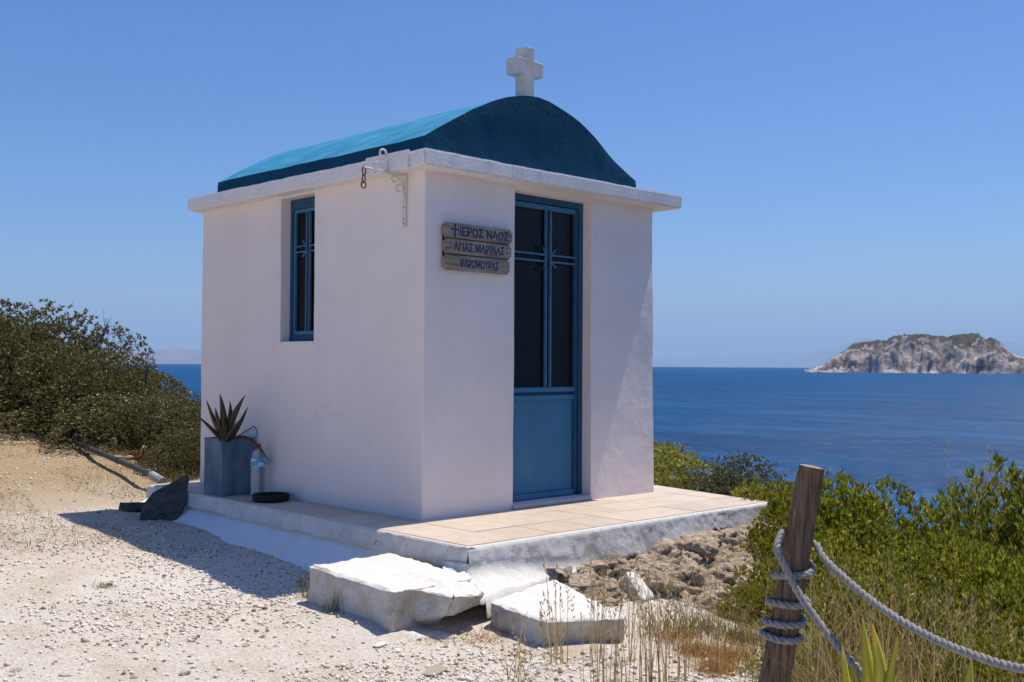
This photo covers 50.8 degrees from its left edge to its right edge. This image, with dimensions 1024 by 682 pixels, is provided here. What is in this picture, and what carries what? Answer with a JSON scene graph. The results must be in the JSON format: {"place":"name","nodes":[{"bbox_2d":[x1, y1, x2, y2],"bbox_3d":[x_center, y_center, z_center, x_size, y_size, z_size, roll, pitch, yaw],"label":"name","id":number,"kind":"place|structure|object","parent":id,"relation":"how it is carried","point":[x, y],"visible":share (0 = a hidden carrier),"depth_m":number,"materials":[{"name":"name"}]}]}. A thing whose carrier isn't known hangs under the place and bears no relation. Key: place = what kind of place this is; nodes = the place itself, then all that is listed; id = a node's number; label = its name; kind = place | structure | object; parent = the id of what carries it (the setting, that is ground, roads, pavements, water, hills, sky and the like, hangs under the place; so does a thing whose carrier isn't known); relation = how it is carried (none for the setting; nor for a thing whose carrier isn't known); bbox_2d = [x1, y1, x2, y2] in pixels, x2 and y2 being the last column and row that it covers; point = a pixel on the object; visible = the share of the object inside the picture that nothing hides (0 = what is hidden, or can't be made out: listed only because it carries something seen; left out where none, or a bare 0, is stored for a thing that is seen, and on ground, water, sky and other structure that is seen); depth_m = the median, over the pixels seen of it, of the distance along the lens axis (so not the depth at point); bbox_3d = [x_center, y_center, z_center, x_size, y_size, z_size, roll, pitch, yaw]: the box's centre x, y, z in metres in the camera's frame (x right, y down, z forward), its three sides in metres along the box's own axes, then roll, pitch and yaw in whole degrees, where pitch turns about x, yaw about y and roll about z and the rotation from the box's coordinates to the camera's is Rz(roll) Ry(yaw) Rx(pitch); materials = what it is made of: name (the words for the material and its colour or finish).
{"place":"outdoors","nodes":[
{"label":"outdoors","id":0,"kind":"place"},
{"bbox_2d":[105,349,200,363],"bbox_3d":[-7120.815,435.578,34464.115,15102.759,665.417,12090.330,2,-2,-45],"label":"distant hills","id":1,"kind":"structure","parent":0,"point":[177,356],"depth_m":32184.82,"materials":[{"name":"blue"}]},
{"bbox_2d":[0,422,809,681],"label":"ground","id":2,"kind":"structure","parent":0,"point":[103,668],"depth_m":5.33,"materials":[{"name":"beige gravel"}]},
{"bbox_2d":[9,668,21,671],"bbox_3d":[-2.040,1.359,4.433,0.049,0.018,0.040,-8,13,-20],"label":"loose stone","id":3,"kind":"object","parent":2,"relation":"on","point":[15,669],"visible":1,"depth_m":4.43,"materials":[{"name":"beige stone"}]},
{"bbox_2d":[0,310,55,381],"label":"mastic bush","id":4,"kind":"object","parent":2,"relation":"on","point":[2,313],"visible":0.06,"depth_m":13.99,"materials":[{"name":"green plant"}]},
{"bbox_2d":[0,367,64,427],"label":"mastic bush","id":5,"kind":"object","parent":2,"relation":"on","point":[12,390],"visible":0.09,"depth_m":12.54,"materials":[{"name":"green plant"}]},
{"bbox_2d":[0,298,112,423],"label":"mastic bush","id":6,"kind":"object","parent":2,"relation":"on","point":[16,328],"visible":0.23,"depth_m":13.34,"materials":[{"name":"green plant"}]},
{"bbox_2d":[0,378,124,441],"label":"mastic bush","id":7,"kind":"object","parent":2,"relation":"on","point":[29,409],"visible":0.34,"depth_m":11.92,"materials":[{"name":"green plant"}]},
{"bbox_2d":[58,673,70,676],"bbox_3d":[-1.819,1.360,4.382,0.052,0.016,0.035,3,6,-13],"label":"loose stone","id":8,"kind":"object","parent":2,"relation":"on","point":[65,674],"visible":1,"depth_m":4.37,"materials":[{"name":"beige stone"}]},
{"bbox_2d":[0,318,171,431],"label":"mastic bush","id":9,"kind":"object","parent":2,"relation":"on","point":[32,370],"visible":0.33,"depth_m":12.64,"materials":[{"name":"green plant"}]},
{"bbox_2d":[37,391,158,455],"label":"mastic bush","id":10,"kind":"object","parent":2,"relation":"on","point":[78,412],"visible":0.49,"depth_m":11.32,"materials":[{"name":"green plant"}]},
{"bbox_2d":[0,440,199,554],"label":"straw litter","id":11,"kind":"object","parent":2,"relation":"on","point":[88,479],"visible":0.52,"depth_m":7.69,"materials":[{"name":"beige plant"}]},
{"bbox_2d":[84,578,120,589],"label":"weed tuft","id":12,"kind":"object","parent":2,"relation":"on","point":[105,586],"visible":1,"depth_m":5.80,"materials":[{"name":"plant"}]},
{"bbox_2d":[90,309,128,426],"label":"dead twigs","id":13,"kind":"object","parent":2,"relation":"on","point":[99,337],"visible":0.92,"depth_m":12.98,"materials":[{"name":"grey plant"}]},
{"bbox_2d":[32,345,191,443],"bbox_3d":[-4.644,0.614,12.523,1.811,1.140,2.213,0,-1,16],"label":"mastic bush","id":14,"kind":"object","parent":2,"relation":"on","point":[127,383],"visible":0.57,"depth_m":12.18,"materials":[{"name":"green plant"}]},
{"bbox_2d":[64,437,167,483],"bbox_3d":[-3.844,1.115,10.273,0.074,0.227,3.264,1,-1,-36],"label":"drain pipe","id":15,"kind":"object","parent":2,"relation":"on","point":[139,469],"visible":0.94,"depth_m":9.84,"materials":[{"name":"grey plastic"}]},
{"bbox_2d":[111,437,121,452],"bbox_3d":[-4.058,1.083,11.075,0.115,0.184,0.063,1,-1,-15],"label":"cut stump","id":16,"kind":"object","parent":2,"relation":"on","point":[115,442],"visible":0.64,"depth_m":11.05,"materials":[{"name":"brown wood"}]},
{"bbox_2d":[94,329,141,366],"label":"dead twigs","id":17,"kind":"object","parent":2,"relation":"on","point":[129,343],"visible":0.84,"depth_m":12.77,"materials":[{"name":"grey plant"}]},
{"bbox_2d":[89,447,159,470],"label":"straw litter","id":18,"kind":"object","parent":2,"relation":"on","point":[127,453],"visible":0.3,"depth_m":10.81,"materials":[{"name":"brown plant"}]},
{"bbox_2d":[116,455,133,460],"bbox_3d":[-3.843,1.158,10.645,0.269,0.061,0.064,0,-1,12],"label":"driftwood piece","id":19,"kind":"object","parent":2,"relation":"on","point":[125,457],"visible":0.5,"depth_m":10.63,"materials":[{"name":"brown wood"}]},
{"bbox_2d":[118,502,144,510],"bbox_3d":[-2.804,1.251,8.131,0.305,0.089,0.166,5,-11,-24],"label":"slate slab","id":20,"kind":"object","parent":2,"relation":"on","point":[130,506],"depth_m":8.06,"materials":[{"name":"grey stone"}]},
{"bbox_2d":[131,649,140,652],"bbox_3d":[-1.648,1.359,4.721,0.042,0.017,0.038,1,-1,-34],"label":"loose stone","id":21,"kind":"object","parent":2,"relation":"on","point":[137,651],"visible":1,"depth_m":4.71,"materials":[{"name":"white stone"}]},
{"bbox_2d":[124,445,163,464],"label":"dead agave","id":22,"kind":"object","parent":2,"relation":"on","point":[135,454],"visible":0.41,"depth_m":10.39,"materials":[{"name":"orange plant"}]},
{"bbox_2d":[97,387,200,451],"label":"mastic bush","id":23,"kind":"object","parent":2,"relation":"on","point":[143,428],"visible":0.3,"depth_m":11.15,"materials":[{"name":"green plant"}]},
{"bbox_2d":[145,347,155,389],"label":"dead twigs","id":24,"kind":"object","parent":2,"relation":"on","point":[146,374],"visible":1,"depth_m":12.20,"materials":[{"name":"grey plant"}]},
{"bbox_2d":[140,474,189,520],"bbox_3d":[-2.546,1.165,7.894,0.352,0.373,0.099,1,-23,-17],"label":"slate slab","id":25,"kind":"object","parent":2,"relation":"on","point":[167,502],"depth_m":7.86,"materials":[{"name":"grey stone"}]},
{"bbox_2d":[133,443,200,480],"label":"mastic bush","id":26,"kind":"object","parent":2,"relation":"on","point":[179,459],"visible":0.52,"depth_m":9.94,"materials":[{"name":"green plant"}]},
{"bbox_2d":[136,467,199,493],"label":"weed tuft","id":27,"kind":"object","parent":2,"relation":"on","point":[169,478],"visible":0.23,"depth_m":8.95,"materials":[{"name":"plant"}]},
{"bbox_2d":[136,404,200,475],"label":"mastic bush","id":28,"kind":"object","parent":2,"relation":"on","point":[184,434],"visible":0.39,"depth_m":10.33,"materials":[{"name":"green plant"}]},
{"bbox_2d":[142,390,200,457],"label":"mastic bush","id":29,"kind":"object","parent":2,"relation":"on","point":[161,409],"visible":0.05,"depth_m":10.87,"materials":[{"name":"green plant"}]},
{"bbox_2d":[178,669,190,675],"bbox_3d":[-1.360,1.374,4.472,0.056,0.028,0.047,-18,-10,-6],"label":"loose stone","id":30,"kind":"object","parent":2,"relation":"on","point":[185,672],"visible":1,"depth_m":4.46,"materials":[{"name":"white stone"}]},
{"bbox_2d":[286,566,346,614],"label":"weed tuft","id":31,"kind":"object","parent":2,"relation":"on","point":[300,580],"visible":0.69,"depth_m":5.71,"materials":[{"name":"plant"}]},
{"bbox_2d":[373,641,386,647],"bbox_3d":[-0.602,1.393,4.932,0.053,0.019,0.073,5,7,28],"label":"white stone","id":32,"kind":"object","parent":2,"relation":"on","point":[380,644],"visible":1,"depth_m":4.92,"materials":[{"name":"white stone"}]},
{"bbox_2d":[307,553,483,638],"bbox_3d":[-0.567,1.335,5.508,0.627,0.324,1.005,2,-2,-45],"label":"side step","id":33,"kind":"object","parent":2,"relation":"on","point":[390,592],"visible":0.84,"depth_m":5.30,"materials":[{"name":"concrete"}]},
{"bbox_2d":[423,664,446,676],"bbox_3d":[-0.326,1.408,4.577,0.094,0.034,0.130,5,6,16],"label":"stone shard","id":34,"kind":"object","parent":2,"relation":"on","point":[438,669],"visible":1,"depth_m":4.56,"materials":[{"name":"beige stone"}]},
{"bbox_2d":[142,481,770,618],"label":"tiled platform","id":35,"kind":"structure","parent":2,"relation":"on","point":[495,555],"depth_m":6.61,"materials":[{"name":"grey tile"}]},
{"bbox_2d":[204,437,253,496],"bbox_3d":[-2.071,0.911,7.882,0.266,0.410,0.266,2,-2,-45],"label":"tin planter","id":36,"kind":"object","parent":35,"relation":"on","point":[227,469],"visible":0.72,"depth_m":7.79,"materials":[{"name":"metal"}]},
{"bbox_2d":[198,395,268,460],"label":"aloe plant","id":37,"kind":"object","parent":36,"relation":"in","point":[226,429],"visible":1,"depth_m":7.62,"materials":[{"name":"green plant"}]},
{"bbox_2d":[250,443,265,496],"bbox_3d":[-1.817,0.924,7.721,0.108,0.378,0.108,2,-2,-45],"label":"water bottle","id":38,"kind":"object","parent":35,"relation":"on","point":[258,470],"visible":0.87,"depth_m":7.68,"materials":[{"name":"clear plastic"}]},
{"bbox_2d":[251,492,289,502],"bbox_3d":[-1.675,1.086,7.487,0.263,0.047,0.263,2,-2,-45],"label":"round dish","id":39,"kind":"object","parent":35,"relation":"on","point":[268,497],"visible":1,"depth_m":7.40,"materials":[{"name":"black rubber"}]},
{"bbox_2d":[188,46,681,520],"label":"chapel","id":40,"kind":"structure","parent":35,"relation":"on","point":[362,350],"depth_m":7.40,"materials":[{"name":"white paint"}]},
{"bbox_2d":[289,196,314,340],"bbox_3d":[-1.439,-0.508,7.678,0.063,1.022,0.424,2,-2,-45],"label":"window","id":41,"kind":"structure","parent":40,"relation":"in","point":[302,231],"depth_m":7.74,"materials":[{"name":"blue paint"}]},
{"bbox_2d":[360,148,406,227],"bbox_3d":[-0.790,-0.949,6.630,0.348,0.472,0.037,2,-2,-45],"label":"bell bracket","id":42,"kind":"object","parent":40,"relation":"attached to","point":[403,185],"visible":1,"depth_m":6.70,"materials":[{"name":"white metal"}]},
{"bbox_2d":[442,222,511,274],"bbox_3d":[-0.219,-0.587,6.898,0.592,0.294,0.038,2,-2,-45],"label":"wooden sign","id":43,"kind":"object","parent":40,"relation":"attached to","point":[472,248],"visible":1,"depth_m":6.86,"materials":[{"name":"brown wood"}]},
{"bbox_2d":[513,193,582,500],"bbox_3d":[0.213,0.048,7.498,0.773,2.088,0.083,2,-2,-45],"label":"door","id":44,"kind":"structure","parent":40,"relation":"in","point":[547,398],"depth_m":7.53,"materials":[{"name":"blue paint"}]},
{"bbox_2d":[404,622,527,650],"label":"straw litter","id":45,"kind":"object","parent":2,"relation":"on","point":[482,635],"visible":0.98,"depth_m":5.12,"materials":[{"name":"beige plant"}]},
{"bbox_2d":[480,596,610,681],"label":"dry grass","id":46,"kind":"structure","parent":2,"relation":"on","point":[524,650],"depth_m":4.59,"materials":[{"name":"plant"}]},
{"bbox_2d":[490,580,624,644],"bbox_3d":[0.147,1.418,5.430,0.553,0.262,0.864,1,-1,-22],"label":"front step","id":47,"kind":"object","parent":2,"relation":"on","point":[516,607],"visible":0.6,"depth_m":5.18,"materials":[{"name":"stone"}]},
{"bbox_2d":[539,551,737,681],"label":"dry grass","id":48,"kind":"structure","parent":2,"relation":"on","point":[651,662],"depth_m":4.55,"materials":[{"name":"plant"}]},
{"bbox_2d":[548,518,780,622],"bbox_3d":[1.313,1.600,6.630,2.500,0.782,0.866,2,-2,-45],"label":"rubble base","id":49,"kind":"object","parent":2,"relation":"on","point":[687,552],"visible":0.38,"depth_m":6.53,"materials":[{"name":"beige stone"}]},
{"bbox_2d":[618,572,653,602],"bbox_3d":[0.701,1.408,6.080,0.225,0.108,0.280,37,21,6],"label":"fallen chunk","id":50,"kind":"object","parent":49,"relation":"on","point":[640,581],"visible":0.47,"depth_m":6.05,"materials":[{"name":"stone"}]},
{"bbox_2d":[654,463,714,489],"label":"shrub","id":51,"kind":"object","parent":2,"relation":"on","point":[667,468],"visible":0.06,"depth_m":9.77,"materials":[{"name":"green plant"}]},
{"bbox_2d":[624,590,769,649],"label":"brown weeds","id":52,"kind":"object","parent":2,"relation":"on","point":[695,621],"visible":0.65,"depth_m":5.36,"materials":[{"name":"brown plant"}]},
{"bbox_2d":[632,620,765,681],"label":"orange grass","id":53,"kind":"structure","parent":2,"relation":"on","point":[728,654],"depth_m":5.03,"materials":[{"name":"brown plant"}]},
{"bbox_2d":[654,463,743,495],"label":"grey shrub","id":54,"kind":"object","parent":2,"relation":"on","point":[687,473],"visible":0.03,"depth_m":10.20,"materials":[{"name":"green plant"}]},
{"bbox_2d":[659,450,789,500],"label":"grey shrub","id":55,"kind":"object","parent":2,"relation":"on","point":[715,478],"visible":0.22,"depth_m":9.20,"materials":[{"name":"green plant"}]},
{"bbox_2d":[708,582,775,626],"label":"green shrub","id":56,"kind":"object","parent":2,"relation":"on","point":[750,592],"visible":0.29,"depth_m":6.08,"materials":[{"name":"green plant"}]},
{"bbox_2d":[729,620,768,631],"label":"green shrub","id":57,"kind":"object","parent":2,"relation":"on","point":[746,625],"visible":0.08,"depth_m":5.84,"materials":[{"name":"green plant"}]},
{"bbox_2d":[653,439,863,547],"bbox_3d":[5.876,7.510,23.818,27.949,13.080,44.800,2,-2,-45],"label":"hillside scrub","id":58,"kind":"object","parent":2,"relation":"on","point":[676,456],"depth_m":19.96,"materials":[{"name":"green plant"}]},
{"bbox_2d":[735,504,842,578],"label":"green shrub","id":59,"kind":"object","parent":2,"relation":"on","point":[764,545],"visible":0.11,"depth_m":7.12,"materials":[{"name":"green plant"}]},
{"bbox_2d":[759,464,823,681],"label":"wooden post","id":60,"kind":"object","parent":2,"relation":"on","point":[799,536],"visible":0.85,"depth_m":3.72,"materials":[{"name":"brown wood"}]},
{"bbox_2d":[759,529,862,679],"bbox_3d":[1.059,0.935,3.438,0.192,0.572,0.850,1,-1,-17],"label":"rope","id":61,"kind":"object","parent":60,"relation":"attached to","point":[791,577],"visible":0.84,"depth_m":3.69,"materials":[{"name":"grey fabric"}]},
{"bbox_2d":[780,540,1023,673],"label":"rope","id":62,"kind":"object","parent":60,"relation":"attached to","point":[918,630],"visible":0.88,"depth_m":3.31,"materials":[{"name":"grey fabric"}]},
{"bbox_2d":[729,475,859,552],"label":"green shrub","id":63,"kind":"object","parent":2,"relation":"on","point":[777,498],"visible":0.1,"depth_m":7.72,"materials":[{"name":"green plant"}]},
{"bbox_2d":[737,634,854,681],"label":"green shrub","id":64,"kind":"object","parent":2,"relation":"on","point":[761,656],"visible":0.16,"depth_m":4.72,"materials":[{"name":"green plant"}]},
{"bbox_2d":[724,532,869,599],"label":"green shrub","id":65,"kind":"object","parent":2,"relation":"on","point":[760,566],"visible":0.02,"depth_m":6.57,"materials":[{"name":"green plant"}]},
{"bbox_2d":[749,519,939,627],"bbox_3d":[1.926,1.471,6.101,1.406,0.923,1.360,1,-2,-42],"label":"green shrub","id":66,"kind":"object","parent":2,"relation":"on","point":[821,565],"visible":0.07,"depth_m":6.12,"materials":[{"name":"green plant"}]},
{"bbox_2d":[766,469,941,570],"bbox_3d":[2.420,1.511,7.441,1.529,1.279,1.740,0,-1,28],"label":"green shrub","id":67,"kind":"object","parent":2,"relation":"on","point":[860,507],"visible":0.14,"depth_m":7.28,"materials":[{"name":"green plant"}]},
{"bbox_2d":[696,526,1023,681],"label":"dry grass","id":68,"kind":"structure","parent":2,"relation":"on","point":[885,651],"depth_m":4.09,"materials":[{"name":"plant"}]},
{"bbox_2d":[797,583,928,676],"bbox_3d":[1.688,1.442,5.143,0.937,0.524,0.824,1,-1,-15],"label":"green shrub","id":69,"kind":"object","parent":2,"relation":"on","point":[810,592],"visible":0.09,"depth_m":4.99,"materials":[{"name":"green plant"}]},
{"bbox_2d":[841,618,916,681],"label":"agave plant","id":70,"kind":"object","parent":2,"relation":"on","point":[875,668],"visible":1,"depth_m":3.32,"materials":[{"name":"green plant"}]},
{"bbox_2d":[802,545,963,662],"bbox_3d":[1.861,1.396,5.276,1.105,0.817,1.069,1,-1,-9],"label":"green shrub","id":71,"kind":"object","parent":2,"relation":"on","point":[934,561],"visible":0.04,"depth_m":5.26,"materials":[{"name":"green plant"}]},
{"bbox_2d":[793,570,1017,679],"bbox_3d":[1.813,1.404,4.861,1.115,0.713,0.980,0,-1,3],"label":"green shrub","id":72,"kind":"object","parent":2,"relation":"on","point":[885,577],"visible":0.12,"depth_m":4.83,"materials":[{"name":"green plant"}]},
{"bbox_2d":[837,580,1023,681],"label":"green shrub","id":73,"kind":"object","parent":2,"relation":"on","point":[1010,592],"visible":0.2,"depth_m":4.51,"materials":[{"name":"green plant"}]},
{"bbox_2d":[846,539,1023,674],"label":"green shrub","id":74,"kind":"object","parent":2,"relation":"on","point":[975,581],"visible":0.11,"depth_m":5.06,"materials":[{"name":"green plant"}]},
{"bbox_2d":[854,528,1019,616],"bbox_3d":[2.164,1.502,5.763,1.673,1.040,1.470,0,-1,19],"label":"green shrub","id":75,"kind":"object","parent":2,"relation":"on","point":[936,543],"visible":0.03,"depth_m":5.64,"materials":[{"name":"green plant"}]},
{"bbox_2d":[854,494,1023,576],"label":"green shrub","id":76,"kind":"object","parent":2,"relation":"on","point":[924,515],"visible":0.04,"depth_m":7.02,"materials":[{"name":"green plant"}]},
{"bbox_2d":[898,451,1023,575],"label":"green shrub","id":77,"kind":"object","parent":2,"relation":"on","point":[1009,518],"visible":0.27,"depth_m":6.47,"materials":[{"name":"green plant"}]},
{"bbox_2d":[963,659,973,681],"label":"agave plant","id":78,"kind":"object","parent":2,"relation":"on","point":[968,677],"visible":1,"depth_m":3.11,"materials":[{"name":"green plant"}]},
{"bbox_2d":[918,624,1023,681],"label":"green shrub","id":79,"kind":"object","parent":2,"relation":"on","point":[988,644],"visible":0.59,"depth_m":4.03,"materials":[{"name":"green plant"}]},
{"bbox_2d":[930,538,1023,641],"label":"green shrub","id":80,"kind":"object","parent":2,"relation":"on","point":[1016,563],"visible":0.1,"depth_m":5.09,"materials":[{"name":"green plant"}]},
{"bbox_2d":[0,0,1023,357],"label":"sky","id":81,"kind":"structure","parent":0,"point":[842,171],"materials":[{"name":"blue"}]},
{"bbox_2d":[104,364,1023,553],"bbox_3d":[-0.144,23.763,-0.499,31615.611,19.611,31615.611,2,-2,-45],"label":"sea","id":82,"kind":"structure","parent":0,"point":[872,427],"depth_m":272.86,"materials":[{"name":"liquid"}]},
{"bbox_2d":[805,333,1023,373],"bbox_3d":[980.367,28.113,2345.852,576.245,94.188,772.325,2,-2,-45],"label":"rocky island","id":83,"kind":"structure","parent":82,"relation":"on","point":[956,353],"depth_m":2283.03,"materials":[{"name":"grey stone"}]},
{"bbox_2d":[653,338,1023,367],"bbox_3d":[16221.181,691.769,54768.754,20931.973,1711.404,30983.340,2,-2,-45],"label":"distant mountains","id":84,"kind":"structure","parent":0,"point":[795,360],"depth_m":54901.57,"materials":[{"name":"blue"}]},
{"bbox_2d":[943,438,999,608],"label":"dry grass","id":85,"kind":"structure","parent":0,"point":[989,451],"depth_m":5.11,"materials":[{"name":"plant"}]}
]}

